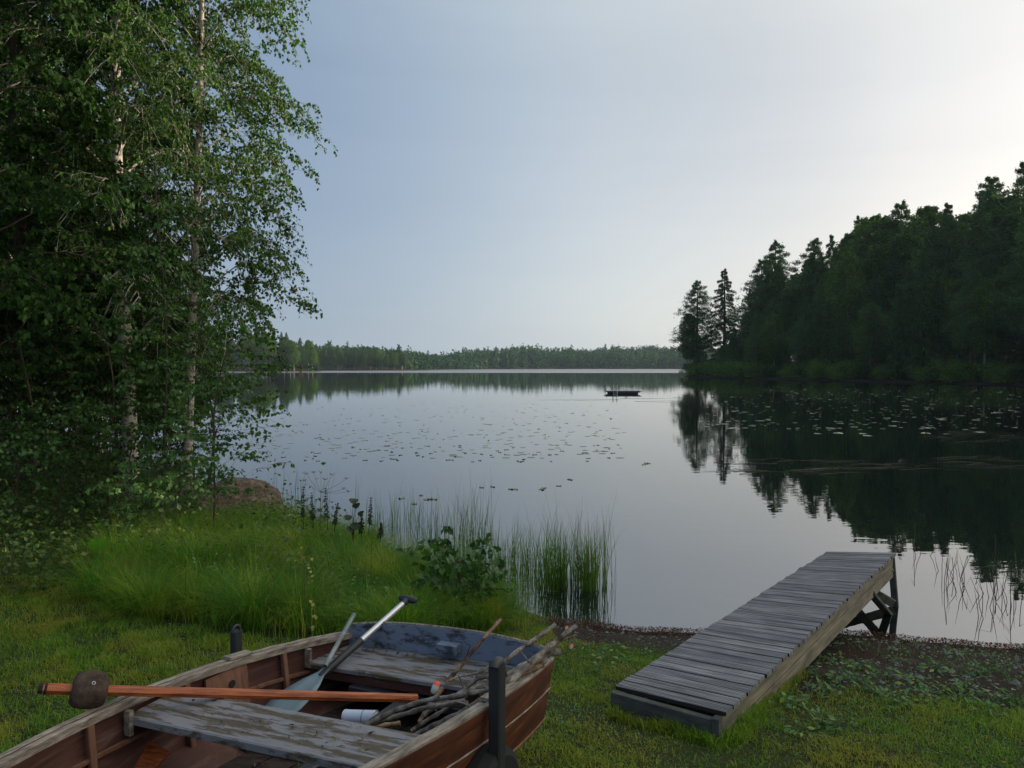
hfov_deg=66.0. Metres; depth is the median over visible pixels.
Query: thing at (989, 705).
weed plant
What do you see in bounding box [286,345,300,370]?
birch tree
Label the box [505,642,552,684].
stick
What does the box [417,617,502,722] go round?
stick
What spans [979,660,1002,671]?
weed plant
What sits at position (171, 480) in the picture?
leafy bush
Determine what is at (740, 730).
edge grass
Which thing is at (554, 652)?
stick
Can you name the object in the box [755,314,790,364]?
birch tree
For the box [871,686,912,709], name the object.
weed plant
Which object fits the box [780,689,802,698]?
weed plant
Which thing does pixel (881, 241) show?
birch tree
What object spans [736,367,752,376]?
shore bush
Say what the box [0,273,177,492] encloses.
alder bush
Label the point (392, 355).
birch tree
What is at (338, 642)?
metal tube
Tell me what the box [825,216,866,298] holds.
pine tree
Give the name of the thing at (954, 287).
birch tree
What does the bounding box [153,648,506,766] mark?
leaf litter
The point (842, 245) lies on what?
birch tree
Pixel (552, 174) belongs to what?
sky
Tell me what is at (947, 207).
spruce tree
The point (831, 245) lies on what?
spruce tree
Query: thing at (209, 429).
alder bush
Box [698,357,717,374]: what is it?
shore bush
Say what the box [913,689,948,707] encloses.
weed plant
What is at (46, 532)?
undergrowth
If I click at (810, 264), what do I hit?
spruce tree
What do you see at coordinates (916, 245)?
pine tree
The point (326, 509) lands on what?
nettle stalk
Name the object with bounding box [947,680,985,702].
weed plant
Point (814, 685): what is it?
weed plant
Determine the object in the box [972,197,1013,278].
pine tree
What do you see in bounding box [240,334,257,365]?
birch tree
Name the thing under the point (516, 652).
stick
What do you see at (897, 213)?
pine tree
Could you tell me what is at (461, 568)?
elm shrub
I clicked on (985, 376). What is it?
shore bush
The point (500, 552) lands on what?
reed clump
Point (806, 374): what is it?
shore bush
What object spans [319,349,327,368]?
spruce tree
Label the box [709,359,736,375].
shore bush
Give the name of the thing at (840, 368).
shore bush
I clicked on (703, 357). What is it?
pine tree
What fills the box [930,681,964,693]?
weed plant
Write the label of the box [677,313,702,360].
birch tree
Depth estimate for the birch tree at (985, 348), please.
108.83 m
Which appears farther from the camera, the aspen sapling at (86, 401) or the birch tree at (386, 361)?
the birch tree at (386, 361)
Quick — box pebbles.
[553,621,1023,706]
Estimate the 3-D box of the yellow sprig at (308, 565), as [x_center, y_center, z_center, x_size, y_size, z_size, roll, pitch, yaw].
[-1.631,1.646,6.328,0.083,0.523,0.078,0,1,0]
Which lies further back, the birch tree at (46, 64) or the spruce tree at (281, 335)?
the spruce tree at (281, 335)
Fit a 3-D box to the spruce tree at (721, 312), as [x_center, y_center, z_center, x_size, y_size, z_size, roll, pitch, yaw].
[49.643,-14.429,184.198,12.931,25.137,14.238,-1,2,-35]
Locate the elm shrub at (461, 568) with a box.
[395,526,512,613]
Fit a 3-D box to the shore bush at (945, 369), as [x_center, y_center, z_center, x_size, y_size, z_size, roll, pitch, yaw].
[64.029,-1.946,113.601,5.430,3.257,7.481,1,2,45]
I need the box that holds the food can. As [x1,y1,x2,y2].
[341,709,378,721]
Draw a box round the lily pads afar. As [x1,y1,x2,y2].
[254,386,1019,457]
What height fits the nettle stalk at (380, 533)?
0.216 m
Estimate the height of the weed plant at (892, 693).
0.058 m
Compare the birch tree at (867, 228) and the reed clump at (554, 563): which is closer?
the reed clump at (554, 563)
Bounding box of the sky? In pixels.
[3,0,1023,360]
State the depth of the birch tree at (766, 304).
166.68 m
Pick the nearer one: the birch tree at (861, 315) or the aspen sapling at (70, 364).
the aspen sapling at (70, 364)
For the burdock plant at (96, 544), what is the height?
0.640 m
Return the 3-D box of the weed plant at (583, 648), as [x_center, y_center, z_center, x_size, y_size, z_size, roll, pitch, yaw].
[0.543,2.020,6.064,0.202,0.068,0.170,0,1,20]
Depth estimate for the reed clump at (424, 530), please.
11.03 m
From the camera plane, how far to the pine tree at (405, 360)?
482.40 m
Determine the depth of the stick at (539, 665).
3.52 m
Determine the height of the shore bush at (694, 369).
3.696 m
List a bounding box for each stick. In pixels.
[356,699,465,725]
[366,683,506,724]
[377,721,400,727]
[410,700,468,731]
[414,697,479,734]
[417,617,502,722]
[423,682,486,716]
[435,671,487,711]
[449,666,488,681]
[454,701,476,707]
[462,622,556,698]
[479,648,560,696]
[485,656,547,693]
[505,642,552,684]
[509,624,577,677]
[521,662,543,676]
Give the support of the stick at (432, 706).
in the rowing boat
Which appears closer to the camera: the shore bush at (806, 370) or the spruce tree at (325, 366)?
the shore bush at (806, 370)
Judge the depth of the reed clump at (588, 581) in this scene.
8.43 m
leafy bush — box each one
[0,340,80,489]
[0,403,120,530]
[0,431,81,538]
[20,385,144,521]
[56,419,187,524]
[84,453,237,536]
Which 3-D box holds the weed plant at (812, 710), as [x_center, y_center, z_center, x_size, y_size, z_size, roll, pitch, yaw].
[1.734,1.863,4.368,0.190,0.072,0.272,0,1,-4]
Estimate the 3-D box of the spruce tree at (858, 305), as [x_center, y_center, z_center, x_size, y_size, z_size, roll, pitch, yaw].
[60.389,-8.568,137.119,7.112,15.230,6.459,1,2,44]
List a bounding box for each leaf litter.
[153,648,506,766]
[548,612,1023,707]
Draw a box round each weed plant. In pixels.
[569,639,593,650]
[584,658,614,671]
[591,649,625,663]
[601,639,632,652]
[618,653,642,665]
[637,647,652,654]
[759,692,809,711]
[775,691,817,708]
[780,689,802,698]
[781,718,826,738]
[802,664,834,683]
[802,707,839,730]
[806,675,844,693]
[817,651,846,665]
[817,681,856,702]
[819,714,858,733]
[837,670,871,682]
[840,655,879,673]
[857,681,888,695]
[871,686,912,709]
[875,687,909,698]
[884,653,911,663]
[890,669,937,687]
[913,683,944,694]
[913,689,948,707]
[917,657,959,675]
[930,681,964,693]
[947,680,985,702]
[952,678,976,688]
[964,663,989,676]
[966,698,1008,717]
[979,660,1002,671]
[982,684,1023,712]
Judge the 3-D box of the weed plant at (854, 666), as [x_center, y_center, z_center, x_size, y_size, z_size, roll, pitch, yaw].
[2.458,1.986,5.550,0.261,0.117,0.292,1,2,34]
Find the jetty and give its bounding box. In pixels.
[611,552,898,740]
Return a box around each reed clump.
[239,461,362,506]
[351,486,431,528]
[396,493,470,539]
[429,468,497,555]
[459,511,547,578]
[478,511,565,593]
[514,487,590,596]
[559,500,618,595]
[576,489,619,579]
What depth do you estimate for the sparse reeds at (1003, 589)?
8.41 m
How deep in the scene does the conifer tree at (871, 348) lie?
129.27 m
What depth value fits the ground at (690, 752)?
5.08 m
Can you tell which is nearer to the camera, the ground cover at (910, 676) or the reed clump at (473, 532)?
the ground cover at (910, 676)
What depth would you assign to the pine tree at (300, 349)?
383.30 m
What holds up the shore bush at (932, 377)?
on the ground at (690, 752)
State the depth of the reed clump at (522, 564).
8.86 m
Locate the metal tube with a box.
[323,613,355,668]
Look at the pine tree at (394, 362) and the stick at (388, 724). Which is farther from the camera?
the pine tree at (394, 362)
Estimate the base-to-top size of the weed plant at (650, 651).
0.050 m
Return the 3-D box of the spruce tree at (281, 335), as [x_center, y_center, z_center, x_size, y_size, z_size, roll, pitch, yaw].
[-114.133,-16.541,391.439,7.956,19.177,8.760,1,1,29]
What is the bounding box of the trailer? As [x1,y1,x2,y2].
[230,624,518,767]
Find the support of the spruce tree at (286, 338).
on the ground at (690, 752)
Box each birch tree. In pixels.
[0,0,262,497]
[0,8,83,448]
[0,8,102,461]
[4,1,181,444]
[56,0,337,489]
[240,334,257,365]
[255,331,273,360]
[257,336,277,361]
[262,341,279,363]
[277,340,288,369]
[283,340,294,368]
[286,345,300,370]
[304,340,317,368]
[306,347,318,370]
[334,346,344,363]
[366,350,374,369]
[371,347,382,369]
[383,354,390,365]
[390,353,398,365]
[397,351,406,365]
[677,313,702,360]
[753,287,791,330]
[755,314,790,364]
[775,273,803,361]
[788,258,828,320]
[814,233,867,345]
[822,250,874,352]
[827,213,904,319]
[846,302,890,361]
[865,219,906,317]
[889,205,956,311]
[918,211,975,309]
[927,279,974,357]
[958,278,1011,373]
[961,195,1022,356]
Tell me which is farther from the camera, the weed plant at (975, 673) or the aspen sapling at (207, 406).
the aspen sapling at (207, 406)
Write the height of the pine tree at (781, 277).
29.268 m
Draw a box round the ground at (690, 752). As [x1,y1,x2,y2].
[0,362,1023,767]
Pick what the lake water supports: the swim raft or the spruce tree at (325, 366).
the swim raft
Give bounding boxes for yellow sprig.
[304,600,317,630]
[307,556,313,583]
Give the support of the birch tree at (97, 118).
on the ground at (690, 752)
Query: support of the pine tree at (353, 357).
on the ground at (690, 752)
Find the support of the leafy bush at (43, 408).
on the ground at (690, 752)
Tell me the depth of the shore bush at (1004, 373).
104.75 m
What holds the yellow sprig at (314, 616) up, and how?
on the ground at (690, 752)
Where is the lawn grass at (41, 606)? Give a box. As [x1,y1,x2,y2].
[0,574,1023,767]
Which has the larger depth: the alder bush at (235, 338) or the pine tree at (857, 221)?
the pine tree at (857, 221)
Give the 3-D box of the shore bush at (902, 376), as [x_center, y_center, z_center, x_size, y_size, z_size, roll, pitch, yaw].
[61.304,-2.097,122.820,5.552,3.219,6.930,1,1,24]
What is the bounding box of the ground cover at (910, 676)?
[674,637,1023,705]
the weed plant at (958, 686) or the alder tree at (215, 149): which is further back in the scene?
the alder tree at (215, 149)
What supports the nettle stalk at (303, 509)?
on the undergrowth
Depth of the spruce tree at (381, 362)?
478.47 m
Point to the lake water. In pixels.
(712, 543)
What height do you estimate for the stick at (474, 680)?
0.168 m
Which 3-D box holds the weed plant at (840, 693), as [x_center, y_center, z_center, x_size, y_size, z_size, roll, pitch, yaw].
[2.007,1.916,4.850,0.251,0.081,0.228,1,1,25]
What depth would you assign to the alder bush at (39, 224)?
13.20 m
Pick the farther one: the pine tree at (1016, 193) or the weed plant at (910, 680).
the pine tree at (1016, 193)
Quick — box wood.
[181,340,789,369]
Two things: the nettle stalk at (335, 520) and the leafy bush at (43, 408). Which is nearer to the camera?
the nettle stalk at (335, 520)
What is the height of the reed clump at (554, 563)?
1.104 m
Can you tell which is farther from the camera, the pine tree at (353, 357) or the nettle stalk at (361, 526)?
the pine tree at (353, 357)
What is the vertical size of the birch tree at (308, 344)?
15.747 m
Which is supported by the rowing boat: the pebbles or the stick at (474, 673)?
the stick at (474, 673)
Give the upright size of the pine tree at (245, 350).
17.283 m
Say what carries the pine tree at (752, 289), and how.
on the ground at (690, 752)
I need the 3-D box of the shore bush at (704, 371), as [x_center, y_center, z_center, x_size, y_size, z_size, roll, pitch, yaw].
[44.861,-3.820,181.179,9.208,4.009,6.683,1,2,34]
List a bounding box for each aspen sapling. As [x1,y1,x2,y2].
[0,310,106,516]
[33,307,189,522]
[92,360,244,514]
[99,155,232,521]
[109,303,314,484]
[157,316,294,532]
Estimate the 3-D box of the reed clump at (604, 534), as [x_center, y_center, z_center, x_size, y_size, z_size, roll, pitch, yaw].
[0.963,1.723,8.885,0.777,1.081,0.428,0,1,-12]
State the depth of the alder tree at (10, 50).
12.48 m
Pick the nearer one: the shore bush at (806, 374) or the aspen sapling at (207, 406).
the aspen sapling at (207, 406)
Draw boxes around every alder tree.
[0,0,168,389]
[0,0,191,493]
[0,0,243,470]
[0,27,107,406]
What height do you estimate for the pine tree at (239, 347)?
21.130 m
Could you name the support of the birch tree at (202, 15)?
on the ground at (690, 752)
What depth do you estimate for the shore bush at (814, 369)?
138.69 m
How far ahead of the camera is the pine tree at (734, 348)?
173.83 m
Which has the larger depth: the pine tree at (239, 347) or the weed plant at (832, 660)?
the pine tree at (239, 347)
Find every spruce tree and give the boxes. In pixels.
[223,326,241,369]
[276,332,288,368]
[280,332,289,369]
[314,343,323,370]
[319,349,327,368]
[358,347,368,369]
[379,355,383,368]
[386,349,393,368]
[692,268,742,364]
[780,338,794,367]
[786,252,816,365]
[812,247,850,363]
[817,234,836,353]
[841,291,876,366]
[851,215,890,361]
[854,264,886,365]
[927,203,965,363]
[959,352,976,365]
[966,211,1023,365]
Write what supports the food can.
in the rowing boat
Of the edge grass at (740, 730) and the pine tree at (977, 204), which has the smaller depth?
the edge grass at (740, 730)
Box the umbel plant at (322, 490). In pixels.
[301,471,349,521]
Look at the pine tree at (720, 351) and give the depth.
176.52 m
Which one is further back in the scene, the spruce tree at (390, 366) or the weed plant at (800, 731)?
the spruce tree at (390, 366)
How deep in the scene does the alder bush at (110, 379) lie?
20.52 m
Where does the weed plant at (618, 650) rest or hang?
on the ground at (690, 752)
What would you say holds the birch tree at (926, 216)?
on the ground at (690, 752)
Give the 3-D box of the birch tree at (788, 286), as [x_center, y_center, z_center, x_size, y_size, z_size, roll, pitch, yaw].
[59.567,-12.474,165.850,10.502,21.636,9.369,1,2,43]
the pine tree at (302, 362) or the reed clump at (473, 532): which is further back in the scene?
the pine tree at (302, 362)
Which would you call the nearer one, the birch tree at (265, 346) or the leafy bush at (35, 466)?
the leafy bush at (35, 466)
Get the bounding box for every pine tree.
[234,331,245,366]
[239,337,255,369]
[292,337,307,363]
[298,348,307,368]
[320,347,329,369]
[326,346,331,369]
[342,348,350,368]
[350,348,358,369]
[391,354,398,365]
[401,353,409,364]
[669,280,727,364]
[690,337,708,364]
[715,348,722,362]
[717,349,727,365]
[724,326,741,361]
[727,259,780,362]
[730,240,806,364]
[735,291,754,350]
[741,312,771,376]
[765,238,830,335]
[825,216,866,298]
[849,199,929,313]
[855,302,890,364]
[889,224,927,305]
[920,212,955,361]
[920,213,978,364]
[939,258,996,380]
[940,174,1010,351]
[953,205,1021,362]
[955,185,999,278]
[959,161,1023,359]
[968,198,987,224]
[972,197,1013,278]
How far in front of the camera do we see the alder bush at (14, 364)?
11.85 m
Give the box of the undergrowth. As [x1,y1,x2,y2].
[0,440,346,598]
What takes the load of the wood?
on the ground at (690, 752)
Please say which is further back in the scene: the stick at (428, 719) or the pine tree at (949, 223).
the pine tree at (949, 223)
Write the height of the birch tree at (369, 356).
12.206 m
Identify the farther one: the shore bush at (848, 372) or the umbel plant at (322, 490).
the shore bush at (848, 372)
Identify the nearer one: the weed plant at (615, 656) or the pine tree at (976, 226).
the weed plant at (615, 656)
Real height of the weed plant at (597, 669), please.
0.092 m
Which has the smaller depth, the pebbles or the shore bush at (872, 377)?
the pebbles
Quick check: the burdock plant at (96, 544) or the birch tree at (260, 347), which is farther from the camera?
the birch tree at (260, 347)
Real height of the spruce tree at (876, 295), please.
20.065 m
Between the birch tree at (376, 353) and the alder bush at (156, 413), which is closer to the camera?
the alder bush at (156, 413)
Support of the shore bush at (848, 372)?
on the ground at (690, 752)
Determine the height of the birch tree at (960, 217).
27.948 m
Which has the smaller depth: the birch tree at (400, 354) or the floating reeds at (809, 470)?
the floating reeds at (809, 470)
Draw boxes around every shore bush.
[678,361,697,374]
[680,361,696,372]
[684,360,715,375]
[690,364,702,374]
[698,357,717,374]
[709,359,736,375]
[717,360,747,376]
[718,357,756,376]
[733,358,769,377]
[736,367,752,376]
[760,364,785,377]
[776,367,792,377]
[778,359,803,377]
[784,357,829,377]
[794,367,811,377]
[807,355,837,378]
[821,358,852,379]
[830,363,850,376]
[836,355,876,378]
[842,358,881,379]
[865,362,894,379]
[871,364,899,379]
[887,361,914,379]
[904,360,940,381]
[924,366,951,381]
[927,353,987,382]
[936,360,968,381]
[954,358,1011,381]
[979,363,1016,382]
[980,355,1023,382]
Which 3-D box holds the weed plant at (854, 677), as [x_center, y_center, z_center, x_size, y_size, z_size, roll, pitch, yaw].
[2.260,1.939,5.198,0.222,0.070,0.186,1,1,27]
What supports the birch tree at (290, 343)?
on the ground at (690, 752)
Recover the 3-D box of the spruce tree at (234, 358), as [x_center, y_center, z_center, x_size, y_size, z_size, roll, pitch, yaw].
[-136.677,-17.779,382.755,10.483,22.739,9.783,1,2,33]
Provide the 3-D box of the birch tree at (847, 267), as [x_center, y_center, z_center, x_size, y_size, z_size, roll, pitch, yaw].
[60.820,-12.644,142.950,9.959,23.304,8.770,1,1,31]
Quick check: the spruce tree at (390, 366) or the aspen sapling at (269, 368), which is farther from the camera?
the spruce tree at (390, 366)
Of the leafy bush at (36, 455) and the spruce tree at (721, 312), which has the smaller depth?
the leafy bush at (36, 455)
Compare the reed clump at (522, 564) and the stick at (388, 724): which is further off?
the reed clump at (522, 564)
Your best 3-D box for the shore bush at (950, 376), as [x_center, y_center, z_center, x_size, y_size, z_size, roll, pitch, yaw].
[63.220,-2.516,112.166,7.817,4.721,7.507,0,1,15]
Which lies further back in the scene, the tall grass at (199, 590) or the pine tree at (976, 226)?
the pine tree at (976, 226)
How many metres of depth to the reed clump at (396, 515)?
11.93 m
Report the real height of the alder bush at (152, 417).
4.802 m
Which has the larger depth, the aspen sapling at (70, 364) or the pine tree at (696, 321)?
the pine tree at (696, 321)
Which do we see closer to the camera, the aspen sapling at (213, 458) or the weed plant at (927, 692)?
the weed plant at (927, 692)
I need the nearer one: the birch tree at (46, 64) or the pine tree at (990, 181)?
the birch tree at (46, 64)
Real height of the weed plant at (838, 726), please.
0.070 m
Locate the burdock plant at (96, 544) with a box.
[89,523,115,566]
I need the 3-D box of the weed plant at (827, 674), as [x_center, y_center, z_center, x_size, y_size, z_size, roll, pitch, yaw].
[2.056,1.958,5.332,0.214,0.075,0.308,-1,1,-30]
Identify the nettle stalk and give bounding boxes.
[299,486,305,527]
[309,495,316,520]
[322,488,329,529]
[332,502,339,531]
[358,515,364,538]
[367,497,372,534]
[377,522,383,541]
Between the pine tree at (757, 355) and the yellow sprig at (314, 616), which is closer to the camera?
the yellow sprig at (314, 616)
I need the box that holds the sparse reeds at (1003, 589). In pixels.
[911,442,1022,618]
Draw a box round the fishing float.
[431,681,439,693]
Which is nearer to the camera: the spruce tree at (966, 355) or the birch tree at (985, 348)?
the birch tree at (985, 348)
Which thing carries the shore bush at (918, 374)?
on the ground at (690, 752)
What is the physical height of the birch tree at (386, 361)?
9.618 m
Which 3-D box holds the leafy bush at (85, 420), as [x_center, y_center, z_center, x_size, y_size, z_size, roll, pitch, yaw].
[-5.752,1.046,10.635,1.546,2.089,1.588,1,1,29]
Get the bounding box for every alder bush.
[0,173,140,482]
[0,210,64,418]
[0,241,111,493]
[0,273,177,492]
[1,218,108,437]
[15,248,210,474]
[42,277,186,457]
[43,282,207,453]
[96,234,250,465]
[120,273,229,421]
[141,303,243,451]
[141,362,247,474]
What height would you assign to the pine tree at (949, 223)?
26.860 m
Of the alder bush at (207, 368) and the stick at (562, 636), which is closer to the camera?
the stick at (562, 636)
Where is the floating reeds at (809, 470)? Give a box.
[560,387,1023,474]
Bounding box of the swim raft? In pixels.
[604,385,641,393]
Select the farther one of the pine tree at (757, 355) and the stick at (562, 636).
the pine tree at (757, 355)
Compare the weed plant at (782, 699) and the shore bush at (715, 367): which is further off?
the shore bush at (715, 367)
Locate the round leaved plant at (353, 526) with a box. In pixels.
[344,498,363,540]
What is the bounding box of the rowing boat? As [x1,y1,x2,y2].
[0,622,553,767]
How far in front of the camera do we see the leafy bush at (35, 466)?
9.84 m
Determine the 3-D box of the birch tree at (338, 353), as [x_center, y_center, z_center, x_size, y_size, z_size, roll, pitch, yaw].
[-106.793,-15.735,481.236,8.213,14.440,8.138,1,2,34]
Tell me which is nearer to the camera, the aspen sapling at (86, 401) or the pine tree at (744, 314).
the aspen sapling at (86, 401)
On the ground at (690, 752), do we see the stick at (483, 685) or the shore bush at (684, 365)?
the shore bush at (684, 365)
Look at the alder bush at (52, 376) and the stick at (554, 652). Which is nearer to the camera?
the stick at (554, 652)
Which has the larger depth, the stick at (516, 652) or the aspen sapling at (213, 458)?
the aspen sapling at (213, 458)
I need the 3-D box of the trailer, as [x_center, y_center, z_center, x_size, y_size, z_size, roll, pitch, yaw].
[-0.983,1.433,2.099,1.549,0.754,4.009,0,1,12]
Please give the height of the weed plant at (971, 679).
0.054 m
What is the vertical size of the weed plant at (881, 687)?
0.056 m
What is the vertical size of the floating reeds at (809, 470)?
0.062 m
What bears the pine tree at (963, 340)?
on the ground at (690, 752)
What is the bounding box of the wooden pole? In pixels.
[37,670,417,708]
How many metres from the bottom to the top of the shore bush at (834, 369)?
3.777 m
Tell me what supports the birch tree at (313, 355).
on the ground at (690, 752)
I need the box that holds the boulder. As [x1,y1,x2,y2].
[159,477,289,520]
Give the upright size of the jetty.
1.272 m
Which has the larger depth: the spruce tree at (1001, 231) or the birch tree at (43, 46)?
the spruce tree at (1001, 231)
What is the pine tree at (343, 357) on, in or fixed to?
on the ground at (690, 752)
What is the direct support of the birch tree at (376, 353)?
on the ground at (690, 752)
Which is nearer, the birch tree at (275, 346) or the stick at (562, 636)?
the stick at (562, 636)
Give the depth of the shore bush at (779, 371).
150.10 m
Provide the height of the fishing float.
0.056 m
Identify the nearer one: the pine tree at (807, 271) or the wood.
the pine tree at (807, 271)
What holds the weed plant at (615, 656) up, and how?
on the ground at (690, 752)
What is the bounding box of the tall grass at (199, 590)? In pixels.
[7,487,572,639]
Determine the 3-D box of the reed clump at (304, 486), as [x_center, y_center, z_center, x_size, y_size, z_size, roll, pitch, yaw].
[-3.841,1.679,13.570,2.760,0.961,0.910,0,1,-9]
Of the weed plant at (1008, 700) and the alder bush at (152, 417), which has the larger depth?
the alder bush at (152, 417)
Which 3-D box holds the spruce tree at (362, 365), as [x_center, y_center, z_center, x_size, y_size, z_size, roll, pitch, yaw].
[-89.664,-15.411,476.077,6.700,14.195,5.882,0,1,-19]
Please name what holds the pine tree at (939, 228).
on the ground at (690, 752)
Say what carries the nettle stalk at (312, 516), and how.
on the ground at (690, 752)
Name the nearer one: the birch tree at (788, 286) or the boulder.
the boulder
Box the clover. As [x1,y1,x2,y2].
[0,591,1023,767]
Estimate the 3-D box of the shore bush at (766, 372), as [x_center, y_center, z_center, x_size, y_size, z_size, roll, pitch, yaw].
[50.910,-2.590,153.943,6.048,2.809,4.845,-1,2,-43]
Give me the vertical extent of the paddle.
0.341 m
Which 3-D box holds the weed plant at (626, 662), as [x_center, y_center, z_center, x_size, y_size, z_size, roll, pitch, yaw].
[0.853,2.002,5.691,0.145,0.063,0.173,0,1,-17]
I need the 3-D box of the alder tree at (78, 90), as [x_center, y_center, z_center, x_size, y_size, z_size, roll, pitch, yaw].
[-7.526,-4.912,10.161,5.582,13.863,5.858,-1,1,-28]
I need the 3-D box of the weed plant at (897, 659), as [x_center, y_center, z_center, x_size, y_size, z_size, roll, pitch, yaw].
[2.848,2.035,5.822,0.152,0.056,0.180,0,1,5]
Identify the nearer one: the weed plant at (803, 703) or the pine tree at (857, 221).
the weed plant at (803, 703)
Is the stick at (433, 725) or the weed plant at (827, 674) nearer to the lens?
the stick at (433, 725)
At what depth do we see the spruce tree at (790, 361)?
156.23 m
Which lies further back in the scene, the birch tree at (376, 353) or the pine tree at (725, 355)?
the birch tree at (376, 353)
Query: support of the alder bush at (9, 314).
on the ground at (690, 752)
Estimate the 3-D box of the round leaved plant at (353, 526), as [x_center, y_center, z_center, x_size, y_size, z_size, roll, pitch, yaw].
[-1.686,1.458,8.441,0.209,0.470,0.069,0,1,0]
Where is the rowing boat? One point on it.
(128, 732)
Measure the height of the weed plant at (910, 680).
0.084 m
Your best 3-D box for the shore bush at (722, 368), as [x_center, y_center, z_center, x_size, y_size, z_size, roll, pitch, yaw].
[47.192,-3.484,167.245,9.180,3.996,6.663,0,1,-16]
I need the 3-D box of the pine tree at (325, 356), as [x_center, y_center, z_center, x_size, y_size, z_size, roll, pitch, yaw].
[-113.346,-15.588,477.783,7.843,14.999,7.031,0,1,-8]
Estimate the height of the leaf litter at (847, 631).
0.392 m
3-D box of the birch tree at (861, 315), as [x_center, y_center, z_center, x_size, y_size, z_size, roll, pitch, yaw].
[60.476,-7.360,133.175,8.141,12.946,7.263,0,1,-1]
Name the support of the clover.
on the ground at (690, 752)
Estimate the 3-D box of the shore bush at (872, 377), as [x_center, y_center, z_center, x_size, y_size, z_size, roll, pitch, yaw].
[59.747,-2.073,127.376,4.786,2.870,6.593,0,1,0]
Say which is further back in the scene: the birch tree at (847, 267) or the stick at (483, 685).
the birch tree at (847, 267)
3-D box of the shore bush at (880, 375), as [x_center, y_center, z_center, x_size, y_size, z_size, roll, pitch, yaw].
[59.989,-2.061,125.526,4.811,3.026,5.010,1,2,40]
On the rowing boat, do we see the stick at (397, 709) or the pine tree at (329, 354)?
the stick at (397, 709)
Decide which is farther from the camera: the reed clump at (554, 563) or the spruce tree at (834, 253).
the spruce tree at (834, 253)
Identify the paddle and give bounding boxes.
[265,595,417,711]
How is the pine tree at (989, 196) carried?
on the ground at (690, 752)
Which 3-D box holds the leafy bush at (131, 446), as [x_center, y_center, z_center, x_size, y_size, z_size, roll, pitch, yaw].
[-5.046,1.285,10.183,1.740,1.686,1.832,0,1,0]
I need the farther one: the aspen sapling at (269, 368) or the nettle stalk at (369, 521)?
the aspen sapling at (269, 368)
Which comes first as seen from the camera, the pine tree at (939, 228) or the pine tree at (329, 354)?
the pine tree at (939, 228)
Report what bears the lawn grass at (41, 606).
on the ground at (690, 752)
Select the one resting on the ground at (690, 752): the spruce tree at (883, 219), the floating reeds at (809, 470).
the spruce tree at (883, 219)
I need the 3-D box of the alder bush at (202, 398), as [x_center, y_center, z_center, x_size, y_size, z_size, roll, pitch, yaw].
[-9.613,-0.015,22.069,3.506,4.735,3.615,0,1,14]
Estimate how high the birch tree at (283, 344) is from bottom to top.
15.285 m
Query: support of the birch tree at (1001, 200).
on the ground at (690, 752)
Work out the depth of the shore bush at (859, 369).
128.73 m
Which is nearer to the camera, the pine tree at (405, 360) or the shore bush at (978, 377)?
the shore bush at (978, 377)
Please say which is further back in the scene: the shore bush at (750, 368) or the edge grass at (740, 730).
the shore bush at (750, 368)
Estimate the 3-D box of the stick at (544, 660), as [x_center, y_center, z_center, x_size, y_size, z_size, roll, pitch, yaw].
[-0.035,1.348,3.447,0.069,0.177,0.584,1,2,43]
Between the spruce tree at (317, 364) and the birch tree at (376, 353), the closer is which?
the spruce tree at (317, 364)
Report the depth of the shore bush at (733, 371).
164.05 m
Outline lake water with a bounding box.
[0,369,1023,648]
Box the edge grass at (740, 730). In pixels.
[597,667,808,750]
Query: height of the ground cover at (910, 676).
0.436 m
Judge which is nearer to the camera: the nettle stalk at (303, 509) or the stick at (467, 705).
the stick at (467, 705)
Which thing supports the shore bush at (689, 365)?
on the ground at (690, 752)
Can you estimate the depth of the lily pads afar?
27.78 m
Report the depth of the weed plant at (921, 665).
5.52 m
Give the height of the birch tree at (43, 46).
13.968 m
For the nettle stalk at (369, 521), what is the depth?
8.43 m
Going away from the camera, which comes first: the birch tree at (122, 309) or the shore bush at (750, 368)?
the birch tree at (122, 309)
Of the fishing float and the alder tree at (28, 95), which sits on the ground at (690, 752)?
the alder tree at (28, 95)
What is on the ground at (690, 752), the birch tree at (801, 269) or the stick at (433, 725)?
the birch tree at (801, 269)
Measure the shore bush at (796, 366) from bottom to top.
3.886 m
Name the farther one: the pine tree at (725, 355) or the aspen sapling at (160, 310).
the pine tree at (725, 355)

